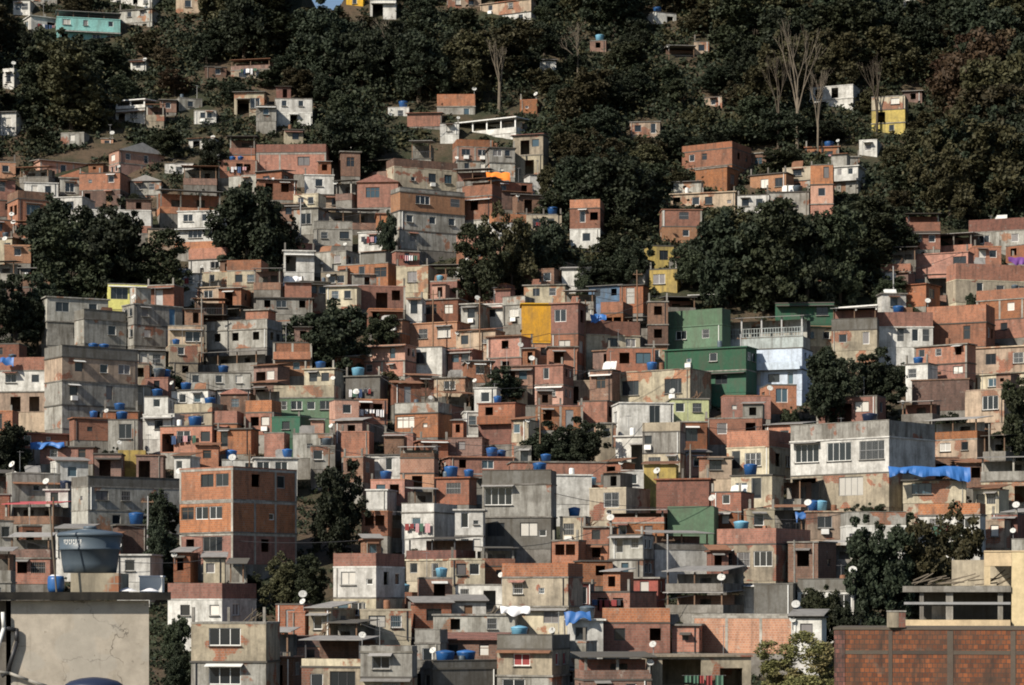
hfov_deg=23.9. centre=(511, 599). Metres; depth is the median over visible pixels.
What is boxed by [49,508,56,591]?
mast
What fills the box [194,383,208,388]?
brick stack
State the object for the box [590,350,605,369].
shack
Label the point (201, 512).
window
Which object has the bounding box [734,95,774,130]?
tree
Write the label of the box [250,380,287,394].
shack
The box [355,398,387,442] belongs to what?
shack
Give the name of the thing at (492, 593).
house
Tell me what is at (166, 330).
door
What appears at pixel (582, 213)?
window
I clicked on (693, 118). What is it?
tree
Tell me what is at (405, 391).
power cable
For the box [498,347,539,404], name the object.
shack
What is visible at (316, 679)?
window
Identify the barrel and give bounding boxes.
[177,420,181,425]
[383,600,389,608]
[458,656,465,659]
[569,468,573,473]
[630,428,634,434]
[659,363,663,369]
[717,340,721,346]
[831,505,836,510]
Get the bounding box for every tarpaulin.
[0,357,13,365]
[30,442,64,449]
[283,276,301,285]
[486,172,509,180]
[500,606,529,616]
[564,611,590,625]
[590,314,605,322]
[795,512,805,521]
[888,466,970,481]
[1008,257,1023,264]
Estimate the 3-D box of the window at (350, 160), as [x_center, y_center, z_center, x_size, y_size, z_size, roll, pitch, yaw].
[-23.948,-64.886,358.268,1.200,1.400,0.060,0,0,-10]
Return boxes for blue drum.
[47,575,64,591]
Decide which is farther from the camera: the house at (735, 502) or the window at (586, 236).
the window at (586, 236)
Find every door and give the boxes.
[106,192,110,205]
[156,289,162,304]
[166,330,167,346]
[169,309,174,324]
[286,610,294,626]
[404,387,410,402]
[464,605,471,613]
[565,410,572,426]
[841,183,845,191]
[975,378,977,389]
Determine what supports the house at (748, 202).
on the hillside
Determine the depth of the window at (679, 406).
273.03 m
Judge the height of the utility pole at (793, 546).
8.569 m
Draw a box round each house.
[0,111,23,135]
[0,231,28,263]
[0,357,44,431]
[0,520,13,553]
[0,592,170,684]
[3,68,21,88]
[4,501,71,539]
[6,287,34,299]
[6,462,60,515]
[7,190,50,232]
[8,532,57,591]
[13,0,34,14]
[20,432,69,465]
[23,12,55,29]
[31,0,58,6]
[31,159,88,173]
[40,441,99,475]
[41,296,110,356]
[43,344,138,433]
[43,483,71,523]
[54,196,95,222]
[55,10,121,39]
[58,170,84,194]
[60,132,90,145]
[67,417,110,452]
[71,475,179,538]
[74,309,127,348]
[79,163,130,209]
[90,199,152,245]
[93,453,125,476]
[100,138,114,142]
[102,400,138,418]
[106,283,147,310]
[108,142,164,174]
[108,419,142,452]
[110,524,149,553]
[112,0,159,7]
[115,98,159,123]
[116,554,163,606]
[118,2,161,26]
[118,450,146,476]
[121,286,183,354]
[128,59,153,70]
[129,175,164,197]
[138,354,152,384]
[138,385,157,420]
[144,396,176,413]
[145,377,174,396]
[146,104,166,128]
[147,228,174,249]
[147,278,183,321]
[152,208,156,215]
[155,189,221,227]
[158,99,177,115]
[160,425,225,469]
[165,267,202,306]
[165,340,197,388]
[168,308,205,364]
[168,583,256,650]
[174,227,214,261]
[174,403,226,425]
[175,97,201,110]
[176,0,199,12]
[177,207,226,227]
[178,466,297,581]
[186,137,220,148]
[186,372,251,389]
[188,247,233,272]
[190,607,280,684]
[191,298,229,347]
[194,110,217,123]
[198,350,271,385]
[202,259,238,287]
[204,66,226,77]
[206,318,282,363]
[214,422,260,466]
[217,388,252,403]
[218,160,258,190]
[218,287,252,309]
[219,388,255,427]
[220,459,252,466]
[226,305,251,320]
[230,58,273,78]
[233,91,269,116]
[243,309,277,320]
[251,457,299,478]
[254,282,313,324]
[256,101,276,133]
[256,144,329,186]
[264,432,289,456]
[271,411,311,456]
[272,326,313,384]
[274,385,340,432]
[275,86,313,125]
[281,243,315,280]
[282,129,304,143]
[288,611,308,634]
[292,207,330,242]
[293,419,335,478]
[297,635,338,657]
[299,636,378,684]
[314,250,359,277]
[322,194,335,207]
[323,208,379,234]
[333,553,404,624]
[337,250,399,285]
[338,151,361,183]
[341,425,373,471]
[343,366,389,398]
[343,448,374,503]
[346,0,365,5]
[350,273,405,325]
[356,174,402,212]
[357,231,381,252]
[359,344,416,379]
[359,602,412,644]
[359,645,417,684]
[364,434,408,478]
[365,489,397,514]
[367,308,402,344]
[369,0,398,18]
[374,213,390,230]
[375,319,411,344]
[384,427,416,449]
[386,158,457,191]
[388,107,409,115]
[390,187,465,264]
[394,401,452,439]
[396,258,436,306]
[400,446,440,502]
[401,502,456,556]
[403,536,477,591]
[405,592,416,608]
[406,112,444,129]
[406,297,426,322]
[410,321,471,348]
[416,346,449,376]
[417,659,496,684]
[421,283,467,322]
[429,264,470,279]
[430,280,467,300]
[432,614,519,633]
[436,94,475,114]
[439,456,514,477]
[440,116,458,143]
[446,0,480,7]
[446,594,488,613]
[448,419,488,455]
[448,632,511,658]
[452,139,492,172]
[452,405,466,420]
[453,276,474,300]
[453,509,487,557]
[455,584,501,613]
[456,116,528,138]
[459,303,490,329]
[461,177,501,227]
[461,403,477,436]
[473,473,481,508]
[474,546,518,583]
[475,283,514,303]
[477,402,526,456]
[479,0,537,20]
[481,469,557,562]
[484,140,516,181]
[484,289,514,330]
[495,634,570,684]
[500,563,583,633]
[506,461,607,484]
[511,133,550,181]
[520,94,541,113]
[520,268,561,295]
[520,303,550,342]
[522,284,570,302]
[526,405,536,419]
[534,357,573,404]
[535,390,582,439]
[539,59,557,69]
[545,346,578,379]
[549,297,587,379]
[551,628,597,684]
[556,474,592,525]
[559,516,590,539]
[560,266,591,293]
[569,199,604,248]
[570,651,656,684]
[573,380,589,404]
[573,560,613,590]
[577,400,616,438]
[580,518,618,559]
[583,582,595,605]
[586,284,624,314]
[586,320,640,370]
[588,369,620,402]
[589,470,650,525]
[590,40,606,51]
[592,474,602,487]
[602,608,669,658]
[606,340,654,371]
[607,526,654,576]
[608,509,668,535]
[611,402,674,435]
[613,435,641,469]
[618,284,650,320]
[620,368,710,411]
[629,121,661,137]
[634,577,666,607]
[635,530,713,590]
[641,461,680,510]
[642,422,685,477]
[642,653,754,684]
[644,245,673,268]
[646,11,676,23]
[646,293,668,349]
[649,257,683,292]
[654,468,715,512]
[656,296,695,311]
[659,209,702,242]
[661,565,745,629]
[662,346,758,406]
[663,45,696,59]
[666,398,709,421]
[667,506,717,544]
[668,308,730,349]
[669,180,739,209]
[670,623,704,652]
[676,421,707,448]
[682,141,751,175]
[688,292,771,309]
[691,613,790,676]
[694,35,708,54]
[694,166,738,190]
[704,96,727,107]
[705,402,765,455]
[711,483,753,528]
[717,528,809,582]
[721,395,770,423]
[726,430,790,489]
[727,583,753,612]
[729,474,784,509]
[731,314,812,349]
[737,190,770,212]
[748,166,794,191]
[751,149,773,163]
[754,583,797,613]
[756,347,812,405]
[760,384,796,424]
[763,421,817,432]
[764,504,806,529]
[765,184,810,214]
[775,302,833,325]
[782,166,810,187]
[784,478,819,510]
[786,541,837,596]
[789,419,935,510]
[797,578,861,642]
[804,140,840,154]
[809,84,859,109]
[810,160,834,214]
[816,395,885,423]
[828,153,865,193]
[830,150,860,164]
[830,307,878,371]
[833,625,1023,684]
[834,304,877,310]
[840,511,905,557]
[859,139,881,156]
[871,95,907,134]
[878,312,933,365]
[896,272,941,311]
[899,244,974,282]
[901,479,966,524]
[902,90,923,102]
[903,550,1023,625]
[911,378,974,419]
[912,343,977,389]
[917,503,986,559]
[923,274,946,305]
[926,416,990,462]
[927,304,995,346]
[940,232,981,252]
[946,263,1023,305]
[965,372,1019,434]
[969,217,1023,255]
[975,288,1023,345]
[975,371,1023,389]
[976,345,1023,374]
[977,456,1023,509]
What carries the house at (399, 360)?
on the hillside
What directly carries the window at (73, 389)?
in the house at (81, 381)
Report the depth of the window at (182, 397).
279.98 m
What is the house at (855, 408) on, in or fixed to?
on the hillside
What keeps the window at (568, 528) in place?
in the house at (570, 526)
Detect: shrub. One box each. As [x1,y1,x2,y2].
[102,446,118,452]
[125,193,140,209]
[151,366,183,389]
[232,181,252,200]
[247,571,261,593]
[264,255,282,271]
[380,370,404,400]
[439,459,447,476]
[466,397,473,410]
[536,165,555,195]
[573,271,593,294]
[779,406,799,424]
[815,347,838,365]
[843,504,862,512]
[862,502,886,510]
[871,276,908,301]
[906,512,915,527]
[908,304,921,311]
[935,411,967,431]
[965,290,980,304]
[991,431,1003,438]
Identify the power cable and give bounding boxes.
[16,537,202,563]
[84,411,213,421]
[120,106,271,137]
[126,525,359,542]
[134,350,225,389]
[298,195,375,212]
[301,411,462,420]
[318,445,529,458]
[319,176,490,220]
[360,623,414,638]
[361,420,514,445]
[380,376,434,401]
[458,302,645,348]
[486,584,751,605]
[499,372,584,388]
[517,527,606,546]
[540,276,619,294]
[554,493,707,507]
[563,246,642,251]
[565,368,684,372]
[592,423,643,473]
[713,506,846,519]
[934,369,1023,373]
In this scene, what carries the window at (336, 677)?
in the house at (337, 662)
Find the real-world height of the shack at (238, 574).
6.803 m
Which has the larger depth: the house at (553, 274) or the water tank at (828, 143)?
the water tank at (828, 143)
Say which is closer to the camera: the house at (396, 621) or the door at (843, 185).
the house at (396, 621)
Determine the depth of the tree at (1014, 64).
358.95 m
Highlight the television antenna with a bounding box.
[723,625,723,654]
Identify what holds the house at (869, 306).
on the hillside
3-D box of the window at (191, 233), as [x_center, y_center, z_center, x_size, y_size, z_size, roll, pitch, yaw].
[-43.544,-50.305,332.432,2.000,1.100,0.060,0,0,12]
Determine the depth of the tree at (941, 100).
374.20 m
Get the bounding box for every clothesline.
[38,23,54,29]
[171,435,198,443]
[227,167,245,172]
[241,68,256,73]
[348,389,370,396]
[359,409,383,416]
[361,236,376,242]
[400,255,416,260]
[405,523,431,532]
[591,599,624,610]
[682,675,725,684]
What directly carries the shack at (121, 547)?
on the hillside
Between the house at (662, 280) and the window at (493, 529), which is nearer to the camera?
the window at (493, 529)
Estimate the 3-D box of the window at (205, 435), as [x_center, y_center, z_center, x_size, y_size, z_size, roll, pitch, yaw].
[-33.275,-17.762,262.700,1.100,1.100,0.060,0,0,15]
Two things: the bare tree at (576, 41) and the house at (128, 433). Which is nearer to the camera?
the house at (128, 433)
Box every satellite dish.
[229,454,235,465]
[299,590,306,596]
[300,598,304,610]
[359,632,365,645]
[429,647,435,652]
[607,514,613,519]
[647,659,653,672]
[649,641,655,654]
[709,495,714,500]
[717,573,724,585]
[789,618,795,628]
[791,600,799,607]
[804,499,810,510]
[1012,502,1019,507]
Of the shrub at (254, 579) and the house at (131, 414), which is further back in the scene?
the house at (131, 414)
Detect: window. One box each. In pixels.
[0,182,4,191]
[1,526,9,536]
[2,165,8,171]
[5,118,10,126]
[5,374,15,382]
[6,73,10,81]
[14,248,20,255]
[15,3,20,9]
[22,3,27,9]
[24,436,30,442]
[27,204,39,214]
[31,185,37,191]
[31,562,44,572]
[32,375,38,381]
[33,485,39,490]
[45,186,50,192]
[50,449,57,456]
[51,493,57,500]
[56,302,68,311]
[60,164,65,171]
[63,19,69,23]
[65,182,73,191]
[68,466,76,476]
[70,135,74,140]
[70,386,76,394]
[75,362,82,371]
[78,449,85,457]
[89,303,96,308]
[92,34,99,37]
[96,491,107,499]
[100,364,107,372]
[106,386,111,399]
[108,176,113,182]
[108,325,115,334]
[111,287,127,298]
[112,515,119,523]
[118,364,129,374]
[119,424,131,438]
[122,491,129,500]
[125,560,134,570]
[126,153,130,159]
[129,112,136,117]
[136,184,141,189]
[138,393,140,404]
[141,354,146,362]
[142,308,148,316]
[144,155,147,163]
[144,329,150,337]
[149,183,154,189]
[153,355,159,362]
[153,399,159,406]
[154,381,159,388]
[155,419,162,428]
[157,492,168,499]
[176,167,182,173]
[176,461,181,469]
[177,431,189,441]
[178,347,183,354]
[179,394,185,402]
[181,605,189,615]
[182,507,193,519]
[183,214,192,220]
[185,0,190,6]
[185,331,199,341]
[186,277,192,283]
[188,230,201,237]
[192,375,198,382]
[194,394,200,401]
[196,507,207,519]
[200,112,204,117]
[201,431,209,441]
[201,474,212,486]
[203,450,210,458]
[203,536,221,551]
[204,290,212,297]
[206,563,214,572]
[209,628,240,645]
[209,667,240,684]
[210,274,214,280]
[210,506,221,518]
[210,605,218,615]
[211,262,218,267]
[216,375,221,382]
[216,473,228,486]
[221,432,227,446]
[231,399,238,406]
[233,604,238,614]
[235,275,242,281]
[236,375,241,382]
[239,72,246,76]
[247,274,253,281]
[250,98,259,107]
[257,462,269,467]
[261,417,268,425]
[263,108,268,114]
[267,371,273,378]
[269,514,273,519]
[275,462,287,468]
[276,300,286,306]
[277,476,284,488]
[280,401,286,409]
[282,421,289,428]
[285,207,291,213]
[291,401,301,409]
[292,133,298,139]
[293,362,299,369]
[296,662,299,674]
[298,101,303,105]
[298,157,309,165]
[298,197,303,203]
[301,213,310,223]
[307,402,314,409]
[307,649,314,657]
[308,197,313,203]
[309,373,316,381]
[311,286,316,292]
[311,674,322,684]
[313,450,322,459]
[313,616,321,628]
[315,179,322,185]
[319,286,325,293]
[320,401,328,408]
[321,232,327,237]
[321,373,328,380]
[329,276,334,282]
[330,671,354,684]
[332,291,338,297]
[334,255,339,262]
[337,275,343,282]
[340,232,348,238]
[341,572,355,584]
[343,404,350,412]
[344,291,350,297]
[347,157,354,166]
[348,255,351,263]
[351,603,364,615]
[359,266,364,274]
[366,187,379,197]
[366,364,371,371]
[366,462,369,472]
[367,579,372,584]
[369,544,376,552]
[369,615,385,627]
[372,656,389,668]
[374,267,385,276]
[375,458,378,469]
[376,484,384,488]
[382,682,399,684]
[386,458,391,469]
[390,348,394,358]
[391,615,401,627]
[395,573,399,584]
[397,416,413,427]
[398,110,403,115]
[407,215,412,221]
[408,271,416,281]
[410,234,415,241]
[410,563,416,572]
[411,300,417,313]
[412,518,420,528]
[416,195,429,204]
[416,352,426,363]
[419,329,427,338]
[423,648,432,659]
[425,674,429,684]
[426,304,436,314]
[426,609,440,620]
[429,173,435,181]
[429,217,435,223]
[431,443,437,450]
[431,563,437,576]
[438,327,449,337]
[444,175,451,183]
[444,304,452,313]
[444,381,454,388]
[446,483,460,493]
[447,125,451,130]
[448,644,457,655]
[449,218,454,225]
[451,199,459,207]
[452,354,458,362]
[456,564,465,574]
[458,441,464,449]
[460,589,468,594]
[461,335,467,343]
[461,354,468,361]
[461,513,468,527]
[462,149,469,154]
[464,108,469,113]
[464,163,468,171]
[468,308,474,317]
[469,416,475,424]
[470,564,479,574]
[473,520,478,524]
[473,539,480,553]
[476,366,483,373]
[478,150,485,154]
[479,644,488,655]
[481,392,489,401]
[482,460,493,468]
[485,487,511,504]
[487,523,504,535]
[487,618,496,628]
[489,288,494,298]
[490,309,495,317]
[493,150,501,155]
[502,679,524,684]
[505,150,509,155]
[509,309,517,316]
[513,583,522,593]
[514,424,519,432]
[514,653,529,665]
[519,370,526,379]
[520,523,537,535]
[521,451,527,460]
[532,139,538,146]
[533,218,539,224]
[533,288,539,295]
[537,271,541,282]
[539,530,545,535]
[539,588,543,593]
[541,347,546,355]
[543,368,548,378]
[544,273,550,280]
[544,611,558,622]
[545,62,550,67]
[548,388,555,395]
[549,288,555,295]
[555,309,565,321]
[559,340,569,345]
[563,523,573,534]
[570,671,573,682]
[575,627,587,639]
[580,211,584,221]
[580,341,582,353]
[583,233,589,240]
[583,587,586,603]
[592,530,599,539]
[596,376,605,388]
[604,492,618,507]
[608,338,616,345]
[614,412,616,424]
[614,628,624,640]
[616,538,622,552]
[618,526,625,533]
[621,563,628,571]
[622,380,638,395]
[626,287,634,303]
[626,339,635,346]
[630,538,638,547]
[632,474,636,483]
[635,125,640,131]
[636,353,650,363]
[640,581,648,590]
[644,526,652,534]
[645,436,651,443]
[648,457,660,460]
[649,405,659,422]
[651,123,655,132]
[653,274,664,283]
[655,350,658,358]
[659,250,667,259]
[665,378,681,393]
[676,331,686,339]
[676,403,683,411]
[679,212,688,218]
[682,635,687,639]
[683,230,688,235]
[686,428,697,440]
[689,154,694,161]
[692,197,699,204]
[693,403,701,411]
[693,457,698,465]
[698,45,704,50]
[702,153,706,159]
[702,329,708,337]
[705,197,711,203]
[709,353,716,360]
[709,460,721,469]
[711,99,715,104]
[716,374,726,383]
[717,423,726,433]
[722,495,729,503]
[722,515,728,523]
[728,553,731,565]
[731,174,733,184]
[732,451,739,468]
[737,552,749,566]
[742,199,748,205]
[745,453,760,465]
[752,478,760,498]
[754,514,763,524]
[754,551,771,566]
[755,157,761,163]
[757,373,760,384]
[761,179,767,187]
[768,374,779,382]
[775,177,782,186]
[776,388,787,402]
[786,455,789,467]
[788,372,792,383]
[793,170,801,175]
[795,444,818,462]
[800,623,812,632]
[816,307,827,314]
[818,188,824,195]
[818,516,831,527]
[823,167,828,177]
[823,332,829,338]
[827,442,850,460]
[837,169,841,174]
[838,594,850,606]
[839,334,846,342]
[839,476,862,495]
[848,168,852,173]
[855,401,868,411]
[859,440,883,459]
[863,332,868,343]
[865,144,870,150]
[890,298,897,305]
[891,98,898,103]
[897,329,903,340]
[908,369,916,377]
[912,329,917,340]
[912,483,931,493]
[919,350,924,356]
[922,329,928,340]
[929,235,934,241]
[929,289,933,298]
[930,519,943,525]
[935,348,940,355]
[940,443,950,450]
[953,256,965,263]
[953,366,962,373]
[958,518,970,527]
[962,442,967,449]
[963,325,969,338]
[977,283,982,290]
[977,494,984,503]
[979,235,988,243]
[979,250,985,256]
[983,395,997,409]
[986,354,995,364]
[987,494,995,503]
[988,378,995,386]
[990,250,996,257]
[991,525,998,536]
[996,285,1003,289]
[1001,323,1006,330]
[1008,302,1013,310]
[1011,234,1018,241]
[1013,352,1023,362]
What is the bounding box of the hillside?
[0,0,1023,684]
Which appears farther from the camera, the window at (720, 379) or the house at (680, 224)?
the house at (680, 224)
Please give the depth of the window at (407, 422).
269.26 m
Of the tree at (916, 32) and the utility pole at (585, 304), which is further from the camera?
the tree at (916, 32)
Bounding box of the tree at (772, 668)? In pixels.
[753,630,833,684]
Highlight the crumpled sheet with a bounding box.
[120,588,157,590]
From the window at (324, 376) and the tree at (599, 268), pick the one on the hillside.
the tree at (599, 268)
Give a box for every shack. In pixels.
[0,155,15,177]
[0,178,17,191]
[0,191,12,219]
[0,213,12,236]
[0,260,20,284]
[0,343,26,357]
[0,405,18,439]
[0,445,34,475]
[0,470,11,493]
[0,493,11,519]
[0,547,18,591]
[4,245,31,273]
[13,220,25,237]
[16,525,41,539]
[17,166,54,189]
[17,267,49,287]
[23,182,59,196]
[49,457,90,488]
[54,524,99,581]
[113,531,125,553]
[135,455,166,477]
[136,349,167,372]
[140,413,184,453]
[165,163,196,173]
[170,379,216,403]
[170,547,200,582]
[171,452,202,477]
[181,165,218,195]
[193,442,221,467]
[195,282,224,302]
[200,552,227,582]
[214,411,244,427]
[226,558,249,582]
[227,136,259,159]
[227,260,267,306]
[228,174,255,194]
[244,388,282,453]
[250,363,289,385]
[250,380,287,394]
[252,268,284,308]
[255,169,295,185]
[255,178,298,204]
[275,203,303,229]
[275,238,314,267]
[275,603,311,633]
[278,320,293,341]
[280,627,299,655]
[280,649,304,684]
[283,275,304,296]
[293,193,325,207]
[299,276,331,313]
[302,360,345,398]
[304,161,334,193]
[304,601,358,635]
[310,445,334,490]
[313,221,352,251]
[321,267,352,286]
[322,619,379,639]
[323,284,362,308]
[329,399,358,433]
[332,179,359,212]
[332,417,372,460]
[334,354,365,395]
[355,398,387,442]
[358,534,383,552]
[361,510,392,553]
[365,159,390,176]
[370,473,413,514]
[387,380,422,423]
[391,246,420,265]
[392,511,401,552]
[403,373,441,401]
[405,487,437,502]
[406,596,454,644]
[409,140,435,160]
[412,431,449,466]
[414,629,447,659]
[417,577,452,595]
[432,376,473,409]
[433,477,478,508]
[436,391,473,410]
[446,348,483,375]
[447,547,484,593]
[453,168,493,191]
[453,327,507,359]
[456,233,490,272]
[461,360,495,391]
[473,387,501,410]
[484,334,531,373]
[489,213,525,238]
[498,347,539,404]
[500,181,532,193]
[501,385,527,404]
[502,190,532,213]
[502,295,534,335]
[510,416,539,460]
[512,194,546,214]
[514,446,533,460]
[523,174,552,195]
[525,208,561,242]
[531,334,550,364]
[551,530,586,562]
[552,262,575,270]
[562,290,598,319]
[564,618,605,658]
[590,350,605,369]
[590,568,656,618]
[594,422,616,461]
[600,301,632,321]
[604,457,637,472]
[618,470,643,488]
[620,259,654,284]
[625,316,646,346]
[645,344,668,369]
[685,449,711,477]
[697,456,733,490]
[704,545,731,594]
[743,499,774,527]
[787,609,829,675]
[804,511,843,544]
[810,325,830,355]
[825,540,852,577]
[876,293,907,311]
[881,263,912,279]
[891,246,917,283]
[901,400,940,423]
[904,213,940,253]
[904,354,938,402]
[935,457,958,478]
[949,459,987,502]
[968,240,1001,264]
[969,484,1011,519]
[981,434,1016,460]
[986,519,1010,550]
[990,506,1023,549]
[1002,508,1023,513]
[1005,244,1023,264]
[1012,538,1023,549]
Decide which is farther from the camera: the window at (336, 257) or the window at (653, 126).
the window at (653, 126)
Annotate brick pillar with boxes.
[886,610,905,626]
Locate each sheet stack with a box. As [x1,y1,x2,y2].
[24,465,40,472]
[101,307,111,310]
[275,449,283,456]
[299,425,314,432]
[306,188,317,193]
[320,246,331,251]
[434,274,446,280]
[447,370,461,376]
[602,361,616,368]
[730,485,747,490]
[782,185,793,191]
[792,161,802,166]
[883,289,896,292]
[903,307,912,311]
[974,257,984,263]
[995,215,1006,218]
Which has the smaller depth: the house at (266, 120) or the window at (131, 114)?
the house at (266, 120)
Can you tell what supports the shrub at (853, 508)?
on the hillside
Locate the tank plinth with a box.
[71,573,128,591]
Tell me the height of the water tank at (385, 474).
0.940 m
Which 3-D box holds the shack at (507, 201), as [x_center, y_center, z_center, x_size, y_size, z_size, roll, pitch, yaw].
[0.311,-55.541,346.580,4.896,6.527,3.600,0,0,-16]
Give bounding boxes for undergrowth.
[0,0,1023,684]
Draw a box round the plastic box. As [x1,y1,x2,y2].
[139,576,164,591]
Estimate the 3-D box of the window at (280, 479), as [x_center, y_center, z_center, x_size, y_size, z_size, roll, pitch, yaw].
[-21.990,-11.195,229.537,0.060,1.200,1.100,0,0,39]
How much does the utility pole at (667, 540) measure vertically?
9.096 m
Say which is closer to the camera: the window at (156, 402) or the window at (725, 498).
the window at (725, 498)
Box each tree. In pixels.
[0,3,22,46]
[0,28,34,56]
[0,93,28,113]
[0,273,44,356]
[0,420,33,474]
[12,83,59,124]
[15,192,72,271]
[16,24,83,94]
[17,55,35,68]
[19,274,65,353]
[23,125,58,149]
[23,216,128,298]
[35,37,122,131]
[47,51,107,119]
[57,0,102,16]
[66,195,138,281]
[66,204,149,298]
[77,44,93,64]
[82,38,125,62]
[88,47,138,80]
[109,74,139,99]
[128,228,194,291]
[130,30,165,54]
[142,488,179,545]
[143,518,180,582]
[146,41,181,68]
[146,127,183,157]
[153,69,192,95]
[160,614,190,659]
[161,643,190,684]
[182,28,223,65]
[190,132,229,170]
[195,17,227,42]
[197,0,221,20]
[203,180,283,267]
[207,0,285,18]
[213,0,285,62]
[219,76,249,102]
[246,8,301,44]
[256,69,283,87]
[257,550,300,605]
[268,7,354,44]
[268,48,309,77]
[272,214,305,269]
[278,66,314,97]
[283,5,362,57]
[283,298,370,378]
[288,0,357,86]
[293,553,330,604]
[310,71,348,103]
[311,458,371,557]
[320,107,393,175]
[323,19,393,100]
[326,90,365,119]
[338,16,359,27]
[355,15,394,30]
[362,313,399,344]
[370,17,391,37]
[372,19,391,36]
[376,19,409,81]
[376,209,397,251]
[388,17,463,103]
[395,27,417,34]
[400,14,437,37]
[402,0,437,23]
[411,379,433,401]
[433,31,491,102]
[439,26,473,45]
[440,371,458,403]
[446,16,545,84]
[448,9,482,33]
[448,223,510,301]
[463,379,483,406]
[473,364,490,385]
[478,200,539,295]
[485,365,525,401]
[486,38,506,112]
[488,18,518,41]
[512,49,542,70]
[519,216,566,268]
[519,420,584,460]
[522,68,563,92]
[529,15,570,56]
[532,5,559,26]
[532,191,569,217]
[533,0,561,17]
[533,220,567,243]
[547,80,573,107]
[549,122,588,147]
[550,131,587,163]
[550,155,586,178]
[552,146,621,215]
[553,66,614,126]
[556,53,592,79]
[559,0,606,23]
[561,22,586,75]
[561,196,597,228]
[561,416,611,460]
[569,127,624,163]
[571,104,618,141]
[574,152,657,225]
[576,256,631,284]
[578,0,645,38]
[592,234,630,257]
[598,133,631,156]
[599,73,643,115]
[600,43,638,67]
[601,216,654,241]
[606,235,655,283]
[609,41,659,80]
[611,19,652,52]
[616,0,646,19]
[618,63,659,102]
[618,144,664,180]
[628,162,673,199]
[633,135,668,163]
[634,188,666,222]
[653,78,688,108]
[654,0,697,12]
[654,127,706,162]
[655,65,686,85]
[660,170,689,190]
[669,244,704,287]
[676,2,716,33]
[682,104,718,130]
[689,236,704,256]
[695,206,767,307]
[696,66,730,92]
[697,0,729,18]
[697,0,809,60]
[700,130,738,143]
[704,205,767,233]
[712,19,751,30]
[718,0,767,12]
[719,126,769,145]
[720,80,749,110]
[720,197,813,313]
[723,32,778,88]
[727,0,804,28]
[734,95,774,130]
[735,42,814,119]
[736,207,757,218]
[753,630,833,684]
[756,3,826,52]
[757,102,812,148]
[758,146,805,173]
[762,48,792,148]
[763,0,831,8]
[766,209,837,303]
[771,29,832,94]
[774,16,826,148]
[792,0,830,36]
[797,0,884,61]
[800,27,864,86]
[800,584,842,642]
[801,106,825,130]
[805,67,834,152]
[805,346,859,422]
[806,120,852,142]
[807,0,883,74]
[814,204,868,304]
[829,600,866,646]
[830,193,873,218]
[843,513,915,625]
[844,196,900,268]
[845,521,885,625]
[848,85,892,112]
[849,246,889,287]
[849,346,907,419]
[857,53,882,134]
[858,25,919,82]
[866,214,921,250]
[870,0,902,40]
[871,0,904,13]
[872,206,912,218]
[880,144,915,173]
[882,164,921,198]
[883,0,944,70]
[885,190,914,219]
[896,118,958,161]
[896,499,984,618]
[905,110,942,137]
[905,142,981,220]
[908,5,945,23]
[911,47,955,83]
[918,104,1013,188]
[918,105,1023,209]
[924,26,1019,117]
[925,32,974,91]
[927,0,951,20]
[929,84,961,118]
[930,24,954,51]
[936,0,994,29]
[943,528,977,562]
[949,0,994,36]
[951,0,1020,52]
[953,54,1023,116]
[954,82,1023,124]
[955,116,964,126]
[958,29,1023,71]
[972,97,1023,149]
[974,140,1023,211]
[988,0,1023,39]
[994,28,1016,47]
[994,377,1023,460]
[996,49,1023,102]
[997,96,1023,200]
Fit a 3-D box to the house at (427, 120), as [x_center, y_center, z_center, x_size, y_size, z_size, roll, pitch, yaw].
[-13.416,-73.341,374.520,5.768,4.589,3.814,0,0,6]
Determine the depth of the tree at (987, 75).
361.43 m
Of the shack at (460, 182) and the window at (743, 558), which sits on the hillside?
the shack at (460, 182)
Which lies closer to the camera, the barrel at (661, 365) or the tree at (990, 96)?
the barrel at (661, 365)
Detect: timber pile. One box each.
[244,608,262,620]
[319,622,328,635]
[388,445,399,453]
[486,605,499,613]
[586,517,597,525]
[912,569,1010,585]
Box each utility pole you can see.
[46,497,58,539]
[141,496,153,548]
[197,294,206,364]
[244,450,255,466]
[300,199,300,240]
[322,448,333,529]
[428,290,437,345]
[475,298,484,349]
[534,408,544,460]
[584,300,589,378]
[633,270,642,321]
[661,534,674,593]
[684,444,695,477]
[788,540,801,582]
[889,266,898,288]
[984,424,995,460]
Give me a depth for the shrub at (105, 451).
260.27 m
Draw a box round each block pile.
[532,279,540,284]
[571,296,580,301]
[984,242,992,245]
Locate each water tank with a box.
[57,526,122,572]
[60,480,71,488]
[65,677,121,684]
[88,343,98,346]
[89,410,97,417]
[99,344,108,347]
[114,403,124,409]
[116,411,127,418]
[129,512,143,523]
[152,389,162,395]
[153,368,165,376]
[164,369,170,376]
[172,339,179,343]
[181,382,191,388]
[188,416,201,424]
[204,397,215,403]
[218,365,228,371]
[225,450,236,458]
[282,449,292,456]
[315,361,325,367]
[321,438,331,444]
[351,367,364,374]
[380,470,391,478]
[399,101,407,106]
[405,584,409,591]
[435,567,447,576]
[435,650,454,659]
[436,275,443,280]
[444,466,457,476]
[456,650,475,659]
[464,469,473,476]
[486,447,497,455]
[493,396,501,402]
[497,449,505,456]
[511,625,527,633]
[533,462,546,469]
[540,454,550,460]
[547,207,557,213]
[568,507,579,515]
[579,605,595,618]
[592,477,596,484]
[595,34,603,39]
[646,362,657,369]
[653,7,661,11]
[733,520,748,528]
[743,463,757,474]
[792,185,802,190]
[807,500,817,510]
[817,500,826,510]
[824,141,833,145]
[862,413,877,420]
[893,305,903,311]
[913,357,922,362]
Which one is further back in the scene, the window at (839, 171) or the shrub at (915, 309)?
the window at (839, 171)
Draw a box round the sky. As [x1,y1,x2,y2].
[312,0,342,9]

